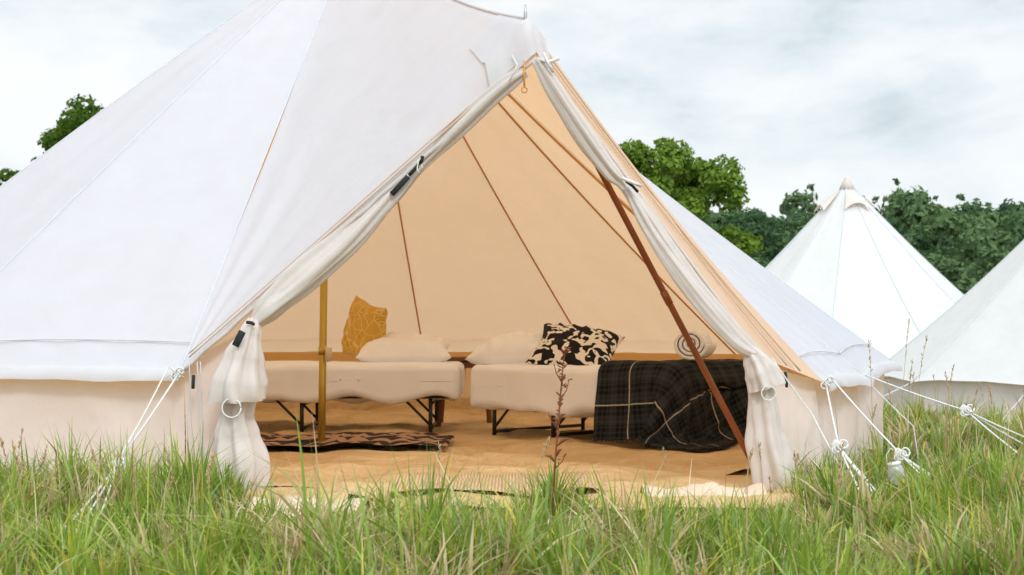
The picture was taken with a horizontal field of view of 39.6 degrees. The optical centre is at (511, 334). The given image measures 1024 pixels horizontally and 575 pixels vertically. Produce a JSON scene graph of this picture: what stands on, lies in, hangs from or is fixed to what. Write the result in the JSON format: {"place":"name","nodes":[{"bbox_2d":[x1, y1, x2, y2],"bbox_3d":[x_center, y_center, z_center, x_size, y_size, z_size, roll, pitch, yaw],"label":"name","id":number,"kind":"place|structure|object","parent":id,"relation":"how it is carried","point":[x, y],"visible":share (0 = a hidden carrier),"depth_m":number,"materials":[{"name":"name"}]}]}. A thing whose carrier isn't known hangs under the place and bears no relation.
{"place":"outdoors","nodes":[
{"label":"outdoors","id":0,"kind":"place"},
{"bbox_2d":[0,0,1023,218],"label":"sky","id":1,"kind":"structure","parent":0,"point":[929,94],"materials":[{"name":"white"}]},
{"bbox_2d":[0,386,1023,574],"bbox_3d":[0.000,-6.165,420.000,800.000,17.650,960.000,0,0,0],"label":"ground","id":2,"kind":"structure","parent":0,"point":[973,441],"depth_m":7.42,"materials":[{"name":"green plant"}]},
{"bbox_2d":[0,93,104,181],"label":"oak tree","id":3,"kind":"object","parent":2,"relation":"on","point":[77,115],"visible":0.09,"depth_m":58.48,"materials":[{"name":"green plant"}]},
{"bbox_2d":[0,0,902,516],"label":"bell tent","id":4,"kind":"object","parent":2,"relation":"on","point":[224,212],"visible":0.89,"depth_m":6.22,"materials":[{"name":"fabric"}]},
{"bbox_2d":[185,430,453,447],"bbox_3d":[-1.110,0.544,7.425,1.580,0.072,1.050,0,0,0],"label":"kilim rug","id":5,"kind":"object","parent":4,"relation":"on","point":[357,438],"visible":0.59,"depth_m":7.32,"materials":[{"name":"brown fabric"}]},
{"bbox_2d":[260,360,465,432],"bbox_3d":[-1.274,0.369,8.621,1.965,0.422,0.858,0,0,0],"label":"camp bed","id":6,"kind":"object","parent":4,"relation":"on","point":[358,382],"visible":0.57,"depth_m":8.20,"materials":[{"name":"white fabric"}]},
{"bbox_2d":[342,295,387,355],"bbox_3d":[-0.906,-0.019,8.762,0.198,0.380,0.420,9,7,-33],"label":"yellow cushion","id":7,"kind":"object","parent":6,"relation":"on","point":[365,323],"visible":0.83,"depth_m":8.65,"materials":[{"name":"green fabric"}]},
{"bbox_2d":[355,331,450,361],"bbox_3d":[-0.660,0.106,8.681,0.580,0.224,0.420,0,10,-4],"label":"pillow","id":8,"kind":"object","parent":6,"relation":"on","point":[391,346],"visible":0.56,"depth_m":8.51,"materials":[{"name":"fabric"}]},
{"bbox_2d":[436,357,491,426],"bbox_3d":[-0.300,0.367,9.050,0.348,0.449,0.308,0,0,0],"label":"wooden stool","id":9,"kind":"object","parent":4,"relation":"on","point":[441,403],"visible":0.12,"depth_m":8.91,"materials":[{"name":"brown wood"}]},
{"bbox_2d":[65,358,1023,529],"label":"guy rope","id":10,"kind":"object","parent":4,"relation":"attached to","point":[967,410],"visible":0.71,"depth_m":5.29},
{"bbox_2d":[470,363,732,446],"bbox_3d":[0.599,0.370,7.950,1.473,0.420,0.966,0,0,44],"label":"camp bed","id":11,"kind":"object","parent":4,"relation":"on","point":[520,387],"visible":0.48,"depth_m":7.79,"materials":[{"name":"white fabric"}]},
{"bbox_2d":[465,331,542,364],"bbox_3d":[0.061,0.102,8.262,0.560,0.230,0.400,0,14,22],"label":"pillow","id":12,"kind":"object","parent":11,"relation":"on","point":[515,347],"visible":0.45,"depth_m":8.14,"materials":[{"name":"fabric"}]},
{"bbox_2d":[525,323,624,365],"bbox_3d":[0.360,0.084,7.999,0.480,0.202,0.440,9,32,12],"label":"patterned cushion","id":13,"kind":"object","parent":11,"relation":"on","point":[588,345],"visible":0.75,"depth_m":7.90,"materials":[{"name":"black fabric"}]},
{"bbox_2d":[586,358,747,451],"bbox_3d":[0.990,0.347,7.489,0.798,0.428,1.248,0,0,39],"label":"plaid blanket","id":14,"kind":"object","parent":11,"relation":"on","point":[673,404],"visible":0.7,"depth_m":7.21,"materials":[{"name":"fabric"}]},
{"bbox_2d":[674,330,716,359],"bbox_3d":[0.956,0.053,7.398,0.176,0.150,0.320,0,0,16],"label":"rolled towel","id":15,"kind":"object","parent":14,"relation":"on","point":[704,344],"visible":0.74,"depth_m":7.26,"materials":[{"name":"beige fabric"}]},
{"bbox_2d":[0,318,1023,537],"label":"seeding grass stalks","id":16,"kind":"object","parent":2,"relation":"on","point":[546,444],"visible":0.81,"depth_m":4.52,"materials":[{"name":"plant"}]},
{"bbox_2d":[545,346,571,511],"bbox_3d":[0.153,0.319,4.642,0.090,0.563,0.050,0,0,0],"label":"dock plant","id":17,"kind":"object","parent":2,"relation":"on","point":[561,379],"visible":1,"depth_m":4.63,"materials":[{"name":"plant"}]},
{"bbox_2d":[618,137,763,256],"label":"oak tree","id":18,"kind":"object","parent":2,"relation":"on","point":[692,185],"visible":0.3,"depth_m":58.27,"materials":[{"name":"green plant"}]},
{"bbox_2d":[699,178,1023,294],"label":"distant forest","id":19,"kind":"object","parent":2,"relation":"on","point":[966,248],"visible":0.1,"depth_m":124.12,"materials":[{"name":"green plant"}]},
{"bbox_2d":[765,177,963,381],"bbox_3d":[4.310,-0.484,18.300,7.395,3.080,7.395,0,0,0],"label":"bell tent","id":20,"kind":"object","parent":2,"relation":"on","point":[850,258],"visible":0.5,"depth_m":17.31,"materials":[{"name":"fabric"}]},
{"bbox_2d":[886,448,905,484],"bbox_3d":[1.371,0.471,5.100,0.059,0.132,0.060,-12,0,0],"label":"hanging jar light","id":21,"kind":"object","parent":2,"relation":"on","point":[897,466],"visible":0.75,"depth_m":5.08,"materials":[{"name":"white glass"}]},
{"bbox_2d":[884,240,1023,422],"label":"bell tent","id":22,"kind":"object","parent":2,"relation":"on","point":[975,334],"visible":0.81,"depth_m":14.11,"materials":[{"name":"fabric"}]}
]}

